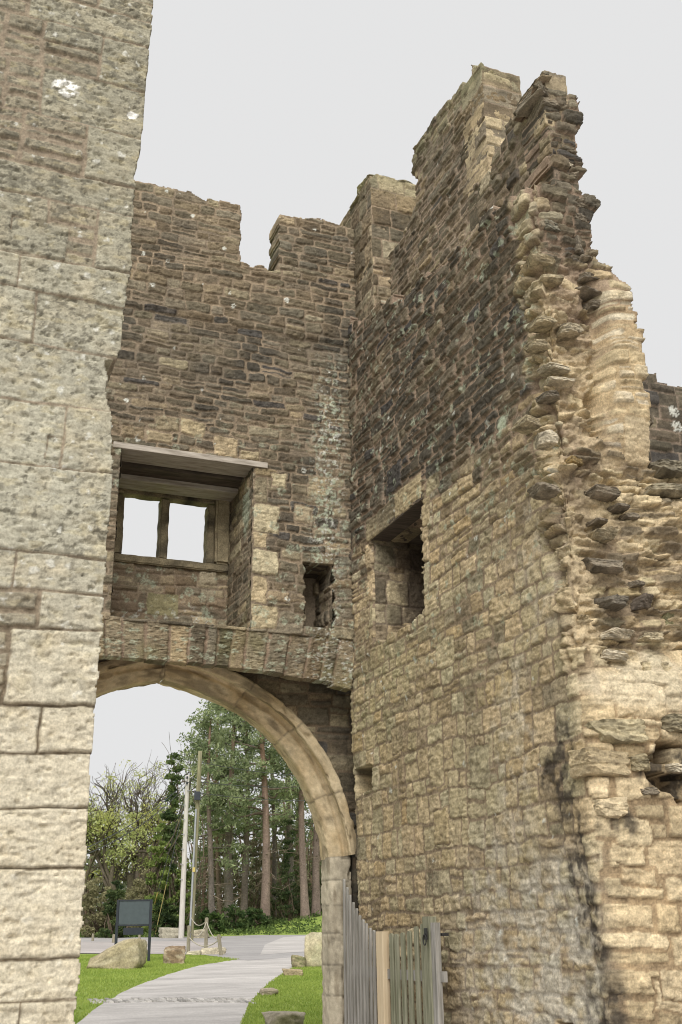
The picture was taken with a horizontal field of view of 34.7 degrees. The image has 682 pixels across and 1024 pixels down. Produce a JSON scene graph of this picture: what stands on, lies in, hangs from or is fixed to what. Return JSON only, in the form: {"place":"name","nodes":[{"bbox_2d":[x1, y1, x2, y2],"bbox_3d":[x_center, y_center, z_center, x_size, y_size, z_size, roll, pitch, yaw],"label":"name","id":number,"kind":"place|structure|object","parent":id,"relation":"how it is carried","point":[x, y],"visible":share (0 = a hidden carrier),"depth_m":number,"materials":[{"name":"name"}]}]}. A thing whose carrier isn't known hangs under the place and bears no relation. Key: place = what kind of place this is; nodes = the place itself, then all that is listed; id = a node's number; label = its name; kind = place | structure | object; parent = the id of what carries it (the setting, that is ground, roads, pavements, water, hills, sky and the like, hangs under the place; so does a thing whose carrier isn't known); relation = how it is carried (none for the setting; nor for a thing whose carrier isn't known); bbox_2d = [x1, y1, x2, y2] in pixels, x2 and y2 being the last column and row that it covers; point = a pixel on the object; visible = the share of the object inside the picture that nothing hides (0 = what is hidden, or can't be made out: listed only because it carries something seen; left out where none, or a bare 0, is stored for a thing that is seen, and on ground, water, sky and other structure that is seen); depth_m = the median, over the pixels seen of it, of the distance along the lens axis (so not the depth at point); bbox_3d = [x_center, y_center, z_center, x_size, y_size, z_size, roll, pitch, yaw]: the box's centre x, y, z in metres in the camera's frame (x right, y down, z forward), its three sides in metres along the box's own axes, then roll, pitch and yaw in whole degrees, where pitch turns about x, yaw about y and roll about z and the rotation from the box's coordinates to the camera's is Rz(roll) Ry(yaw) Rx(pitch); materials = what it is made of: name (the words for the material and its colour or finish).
{"place":"outdoors","nodes":[
{"label":"outdoors","id":0,"kind":"place"},
{"bbox_2d":[80,941,217,953],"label":"gravel path","id":1,"kind":"structure","parent":0,"point":[157,947],"depth_m":52.39,"materials":[{"name":"grey gravel"}]},
{"bbox_2d":[77,956,303,1023],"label":"footpath","id":2,"kind":"structure","parent":0,"point":[238,979],"depth_m":24.58,"materials":[{"name":"concrete"}]},
{"bbox_2d":[87,997,255,1003],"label":"road setts","id":3,"kind":"structure","parent":2,"relation":"on","point":[185,999],"depth_m":22.92,"materials":[{"name":"grey stone"}]},
{"bbox_2d":[74,915,322,1023],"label":"ground","id":4,"kind":"structure","parent":0,"point":[318,921],"depth_m":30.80,"materials":[{"name":"green plant"}]},
{"bbox_2d":[80,876,115,937],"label":"bush","id":5,"kind":"object","parent":4,"relation":"on","point":[99,917],"visible":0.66,"depth_m":66.68,"materials":[{"name":"green plant"}]},
{"bbox_2d":[98,880,128,937],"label":"ivy shrub","id":6,"kind":"object","parent":4,"relation":"on","point":[117,893],"visible":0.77,"depth_m":65.39,"materials":[{"name":"green plant"}]},
{"bbox_2d":[86,938,147,968],"bbox_3d":[-7.236,14.206,34.858,1.896,1.056,1.176,-2,-21,3],"label":"boulder","id":7,"kind":"object","parent":4,"relation":"on","point":[128,953],"visible":0.75,"depth_m":34.43,"materials":[{"name":"beige stone"}]},
{"bbox_2d":[114,899,152,960],"bbox_3d":[-7.401,15.055,38.818,1.279,2.371,0.090,-1,-21,0],"label":"sign board","id":8,"kind":"object","parent":4,"relation":"on","point":[132,912],"visible":0.86,"depth_m":39.01,"materials":[{"name":"paint"}]},
{"bbox_2d":[124,868,161,927],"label":"brown shrub","id":9,"kind":"object","parent":4,"relation":"on","point":[137,888],"visible":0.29,"depth_m":70.90,"materials":[{"name":"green plant"}]},
{"bbox_2d":[81,771,206,927],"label":"spring tree","id":10,"kind":"object","parent":4,"relation":"on","point":[122,856],"visible":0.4,"depth_m":83.93,"materials":[{"name":"green plant"}]},
{"bbox_2d":[84,736,219,900],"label":"spring tree","id":11,"kind":"object","parent":4,"relation":"on","point":[105,874],"visible":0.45,"depth_m":84.93,"materials":[{"name":"green plant"}]},
{"bbox_2d":[141,823,174,933],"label":"evergreen tree","id":12,"kind":"object","parent":4,"relation":"on","point":[162,858],"visible":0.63,"depth_m":69.98,"materials":[{"name":"green plant"}]},
{"bbox_2d":[92,754,224,926],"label":"spring tree","id":13,"kind":"object","parent":4,"relation":"on","point":[150,782],"visible":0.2,"depth_m":94.16,"materials":[{"name":"green plant"}]},
{"bbox_2d":[152,900,179,936],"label":"ivy shrub","id":14,"kind":"object","parent":4,"relation":"on","point":[168,915],"visible":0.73,"depth_m":66.15,"materials":[{"name":"green plant"}]},
{"bbox_2d":[163,946,185,963],"bbox_3d":[-5.696,15.196,37.293,0.765,0.684,0.510,2,-21,-7],"label":"boulder","id":15,"kind":"object","parent":4,"relation":"on","point":[173,954],"visible":0.85,"depth_m":37.12,"materials":[{"name":"brown stone"}]},
{"bbox_2d":[147,752,203,923],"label":"evergreen tree","id":16,"kind":"object","parent":4,"relation":"on","point":[167,833],"visible":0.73,"depth_m":72.29,"materials":[{"name":"green plant"}]},
{"bbox_2d":[170,858,200,935],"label":"tree","id":17,"kind":"object","parent":4,"relation":"on","point":[188,886],"visible":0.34,"depth_m":69.66,"materials":[{"name":"green plant"}]},
{"bbox_2d":[186,925,190,952],"bbox_3d":[-6.173,17.414,44.132,0.152,1.289,0.150,-1,-21,0],"label":"wooden post","id":18,"kind":"object","parent":4,"relation":"on","point":[188,937],"visible":0.85,"depth_m":44.13,"materials":[{"name":"brown wood"}]},
{"bbox_2d":[189,937,221,946],"bbox_3d":[-5.435,17.135,43.506,2.032,0.393,0.044,-19,-28,39],"label":"rope","id":19,"kind":"object","parent":18,"relation":"attached to","point":[201,945],"visible":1,"depth_m":43.55,"materials":[{"name":"beige fabric"}]},
{"bbox_2d":[81,935,305,959],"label":"lane","id":20,"kind":"structure","parent":4,"relation":"on","point":[248,947],"depth_m":56.21,"materials":[{"name":"grey asphalt"}]},
{"bbox_2d":[158,927,178,937],"bbox_3d":[-10.031,24.876,64.334,1.505,0.723,0.875,3,-21,-9],"label":"boulder","id":21,"kind":"object","parent":20,"relation":"on","point":[166,932],"visible":0.62,"depth_m":64.00,"materials":[{"name":"beige stone"}]},
{"bbox_2d":[178,775,189,937],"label":"utility pole","id":22,"kind":"object","parent":20,"relation":"on","point":[183,887],"visible":0.99,"depth_m":65.05,"materials":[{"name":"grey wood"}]},
{"bbox_2d":[87,784,186,853],"bbox_3d":[-9.383,14.340,52.183,0.036,6.203,29.126,-1,-21,0],"label":"overhead wire","id":23,"kind":"object","parent":22,"relation":"attached to","point":[136,827],"visible":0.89,"depth_m":49.38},
{"bbox_2d":[87,781,186,847],"bbox_3d":[-9.391,14.145,52.255,0.036,6.253,29.131,-1,-21,0],"label":"overhead wire","id":24,"kind":"object","parent":22,"relation":"attached to","point":[135,821],"visible":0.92,"depth_m":49.20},
{"bbox_2d":[148,795,184,926],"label":"stay wire","id":25,"kind":"object","parent":22,"relation":"attached to","point":[168,852],"visible":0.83,"depth_m":67.99,"materials":[{"name":"grey metal"}]},
{"bbox_2d":[154,801,184,936],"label":"stay wire","id":26,"kind":"object","parent":22,"relation":"attached to","point":[169,870],"visible":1,"depth_m":66.13,"materials":[{"name":"grey metal"}]},
{"bbox_2d":[189,751,201,940],"bbox_3d":[-8.176,18.640,61.422,0.453,10.250,0.601,7,-22,-20],"label":"utility pole","id":27,"kind":"object","parent":20,"relation":"on","point":[195,846],"visible":0.96,"depth_m":61.39,"materials":[{"name":"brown wood"}]},
{"bbox_2d":[201,782,261,786],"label":"overhead wire","id":28,"kind":"object","parent":27,"relation":"attached to","point":[233,785],"visible":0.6,"depth_m":65.65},
{"bbox_2d":[202,762,293,775],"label":"overhead wire","id":29,"kind":"object","parent":27,"relation":"attached to","point":[247,770],"visible":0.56,"depth_m":67.08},
{"bbox_2d":[201,793,304,800],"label":"overhead wire","id":30,"kind":"object","parent":27,"relation":"attached to","point":[258,799],"visible":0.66,"depth_m":67.63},
{"bbox_2d":[186,950,200,954],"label":"boulder","id":31,"kind":"object","parent":4,"relation":"on","point":[197,952],"visible":0.8,"depth_m":43.23,"materials":[{"name":"beige stone"}]},
{"bbox_2d":[80,910,321,937],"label":"ground cover","id":32,"kind":"object","parent":4,"relation":"on","point":[270,929],"visible":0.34,"depth_m":71.49,"materials":[{"name":"green plant"}]},
{"bbox_2d":[193,929,209,937],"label":"boulder","id":33,"kind":"object","parent":4,"relation":"on","point":[197,932],"visible":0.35,"depth_m":63.71,"materials":[{"name":"beige stone"}]},
{"bbox_2d":[82,774,321,928],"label":"wood","id":34,"kind":"object","parent":4,"relation":"on","point":[198,908],"depth_m":103.86,"materials":[{"name":"green plant"}]},
{"bbox_2d":[189,837,221,923],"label":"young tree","id":35,"kind":"object","parent":4,"relation":"on","point":[206,906],"visible":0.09,"depth_m":94.88,"materials":[{"name":"green plant"}]},
{"bbox_2d":[204,917,208,947],"bbox_3d":[-5.933,18.671,48.018,0.164,1.540,0.163,-1,-21,0],"label":"wooden post","id":36,"kind":"object","parent":4,"relation":"on","point":[206,934],"visible":0.85,"depth_m":47.99,"materials":[{"name":"beige wood"}]},
{"bbox_2d":[158,706,255,921],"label":"pine tree","id":37,"kind":"object","parent":4,"relation":"on","point":[203,745],"visible":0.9,"depth_m":80.00,"materials":[{"name":"green plant"}]},
{"bbox_2d":[195,908,225,933],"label":"laurel bush","id":38,"kind":"object","parent":4,"relation":"on","point":[218,926],"visible":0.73,"depth_m":72.89,"materials":[{"name":"green plant"}]},
{"bbox_2d":[167,699,260,921],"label":"pine tree","id":39,"kind":"object","parent":4,"relation":"on","point":[194,784],"visible":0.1,"depth_m":92.97,"materials":[{"name":"green plant"}]},
{"bbox_2d":[201,947,226,954],"bbox_3d":[-5.138,17.636,43.738,1.075,0.328,0.432,3,-21,-11],"label":"boulder","id":40,"kind":"object","parent":4,"relation":"on","point":[215,950],"visible":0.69,"depth_m":43.57,"materials":[{"name":"beige stone"}]},
{"bbox_2d":[192,761,244,913],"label":"pine tree","id":41,"kind":"object","parent":4,"relation":"on","point":[218,882],"visible":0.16,"depth_m":84.17,"materials":[{"name":"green plant"}]},
{"bbox_2d":[217,934,222,954],"bbox_3d":[-4.741,17.096,42.788,0.145,0.978,0.145,-9,-21,-3],"label":"wooden post","id":42,"kind":"object","parent":4,"relation":"on","point":[219,944],"visible":0.85,"depth_m":42.77,"materials":[{"name":"brown wood"}]},
{"bbox_2d":[181,701,271,917],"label":"pine tree","id":43,"kind":"object","parent":4,"relation":"on","point":[228,889],"visible":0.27,"depth_m":85.00,"materials":[{"name":"green plant"}]},
{"bbox_2d":[213,827,241,922],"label":"tree","id":44,"kind":"object","parent":4,"relation":"on","point":[222,878],"visible":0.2,"depth_m":88.09,"materials":[{"name":"green plant"}]},
{"bbox_2d":[220,904,250,933],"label":"laurel bush","id":45,"kind":"object","parent":4,"relation":"on","point":[234,920],"visible":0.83,"depth_m":74.36,"materials":[{"name":"green plant"}]},
{"bbox_2d":[222,831,252,908],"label":"tree","id":46,"kind":"object","parent":4,"relation":"on","point":[234,857],"visible":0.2,"depth_m":95.47,"materials":[{"name":"green plant"}]},
{"bbox_2d":[210,716,282,917],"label":"pine tree","id":47,"kind":"object","parent":4,"relation":"on","point":[244,889],"visible":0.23,"depth_m":85.63,"materials":[{"name":"green plant"}]},
{"bbox_2d":[248,810,262,909],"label":"tree","id":48,"kind":"object","parent":4,"relation":"on","point":[258,892],"visible":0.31,"depth_m":94.66,"materials":[{"name":"green plant"}]},
{"bbox_2d":[236,838,275,915],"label":"tree","id":49,"kind":"object","parent":4,"relation":"on","point":[258,847],"visible":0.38,"depth_m":91.09,"materials":[{"name":"green plant"}]},
{"bbox_2d":[213,721,300,916],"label":"pine tree","id":50,"kind":"object","parent":4,"relation":"on","point":[261,765],"visible":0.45,"depth_m":80.84,"materials":[{"name":"green plant"}]},
{"bbox_2d":[245,907,271,929],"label":"laurel bush","id":51,"kind":"object","parent":4,"relation":"on","point":[259,918],"visible":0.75,"depth_m":75.85,"materials":[{"name":"green plant"}]},
{"bbox_2d":[259,988,278,995],"bbox_3d":[-1.611,10.733,24.381,0.395,0.171,0.369,4,-22,-13],"label":"boulder","id":52,"kind":"object","parent":4,"relation":"on","point":[266,991],"visible":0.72,"depth_m":24.26,"materials":[{"name":"beige stone"}]},
{"bbox_2d":[239,729,313,916],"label":"pine tree","id":53,"kind":"object","parent":4,"relation":"on","point":[274,858],"visible":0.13,"depth_m":93.22,"materials":[{"name":"green plant"}]},
{"bbox_2d":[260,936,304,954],"bbox_3d":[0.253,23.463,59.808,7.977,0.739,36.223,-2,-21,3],"label":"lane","id":54,"kind":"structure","parent":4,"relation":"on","point":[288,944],"depth_m":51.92,"materials":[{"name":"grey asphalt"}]},
{"bbox_2d":[261,1011,305,1023],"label":"boulder","id":55,"kind":"object","parent":4,"relation":"on","point":[283,1017],"visible":1,"depth_m":17.71,"materials":[{"name":"beige stone"}]},
{"bbox_2d":[270,883,297,921],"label":"woodland shrub","id":56,"kind":"object","parent":4,"relation":"on","point":[273,905],"visible":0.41,"depth_m":84.78,"materials":[{"name":"green plant"}]},
{"bbox_2d":[270,808,298,918],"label":"tree","id":57,"kind":"object","parent":4,"relation":"on","point":[282,834],"visible":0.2,"depth_m":98.69,"materials":[{"name":"green plant"}]},
{"bbox_2d":[256,761,317,918],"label":"pine tree","id":58,"kind":"object","parent":4,"relation":"on","point":[304,905],"visible":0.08,"depth_m":83.23,"materials":[{"name":"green plant"}]},
{"bbox_2d":[275,818,299,921],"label":"tree","id":59,"kind":"object","parent":4,"relation":"on","point":[286,892],"visible":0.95,"depth_m":83.85,"materials":[{"name":"green plant"}]},
{"bbox_2d":[266,746,313,915],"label":"pine tree","id":60,"kind":"object","parent":4,"relation":"on","point":[288,828],"visible":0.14,"depth_m":91.37,"materials":[{"name":"green plant"}]},
{"bbox_2d":[282,968,302,975],"bbox_3d":[-1.381,13.030,30.828,0.594,0.238,0.405,2,-21,-8],"label":"boulder","id":61,"kind":"object","parent":4,"relation":"on","point":[291,972],"visible":0.77,"depth_m":30.68,"materials":[{"name":"beige stone"}]},
{"bbox_2d":[284,807,309,914],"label":"tree","id":62,"kind":"object","parent":4,"relation":"on","point":[297,858],"visible":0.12,"depth_m":97.45,"materials":[{"name":"green plant"}]},
{"bbox_2d":[291,955,305,967],"bbox_3d":[-1.350,14.363,34.811,0.504,0.443,0.535,0,-21,-2],"label":"boulder","id":63,"kind":"object","parent":4,"relation":"on","point":[298,961],"visible":0.84,"depth_m":34.64,"materials":[{"name":"beige stone"}]},
{"bbox_2d":[289,876,311,917],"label":"woodland shrub","id":64,"kind":"object","parent":4,"relation":"on","point":[297,907],"visible":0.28,"depth_m":87.78,"materials":[{"name":"green plant"}]},
{"bbox_2d":[283,785,320,916],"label":"pine tree","id":65,"kind":"object","parent":4,"relation":"on","point":[316,904],"visible":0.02,"depth_m":84.72,"materials":[{"name":"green plant"}]},
{"bbox_2d":[304,932,321,966],"bbox_3d":[-0.744,14.290,35.336,0.920,1.283,0.990,0,-21,-3],"label":"boulder","id":66,"kind":"object","parent":4,"relation":"on","point":[312,948],"visible":0.51,"depth_m":34.93,"materials":[{"name":"beige stone"}]},
{"bbox_2d":[310,868,321,910],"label":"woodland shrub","id":67,"kind":"object","parent":4,"relation":"on","point":[320,889],"visible":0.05,"depth_m":90.50,"materials":[{"name":"green plant"}]},
{"bbox_2d":[84,0,681,914],"label":"sky","id":68,"kind":"structure","parent":0,"point":[270,109],"materials":[{"name":"white"}]},
{"label":"courtyard","id":69,"kind":"structure","parent":0,"visible":0},
{"bbox_2d":[0,0,152,1023],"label":"gate pier","id":70,"kind":"structure","parent":69,"relation":"on","point":[73,74],"depth_m":5.87,"materials":[{"name":"stone"}]},
{"bbox_2d":[95,180,358,1023],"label":"gateway wall","id":71,"kind":"structure","parent":69,"relation":"on","point":[226,390],"depth_m":13.65,"materials":[{"name":"stone"}]},
{"bbox_2d":[111,561,227,624],"bbox_3d":[-2.259,1.171,13.755,1.700,1.092,0.297,7,-22,-20],"label":"window back","id":72,"kind":"structure","parent":71,"relation":"in","point":[139,591],"depth_m":13.71,"materials":[{"name":"stone"}]},
{"bbox_2d":[114,488,230,572],"bbox_3d":[-2.259,0.179,14.100,1.651,1.184,0.325,7,-22,-20],"label":"window","id":73,"kind":"structure","parent":71,"relation":"in","point":[216,544],"depth_m":14.07,"materials":[{"name":"stone"}]},
{"bbox_2d":[340,62,681,1023],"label":"ruined wall","id":74,"kind":"structure","parent":69,"relation":"on","point":[516,610],"depth_m":10.06,"materials":[{"name":"stone"}]},
{"bbox_2d":[642,373,681,462],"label":"curtain wall","id":75,"kind":"structure","parent":69,"relation":"on","point":[665,430],"depth_m":13.10,"materials":[{"name":"stone"}]},
{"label":"road","id":76,"kind":"structure","parent":0,"visible":0},
{"bbox_2d":[343,879,448,1023],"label":"picket gate","id":77,"kind":"structure","parent":76,"relation":"on","point":[360,969],"depth_m":10.53,"materials":[{"name":"grey wood"}]}
]}

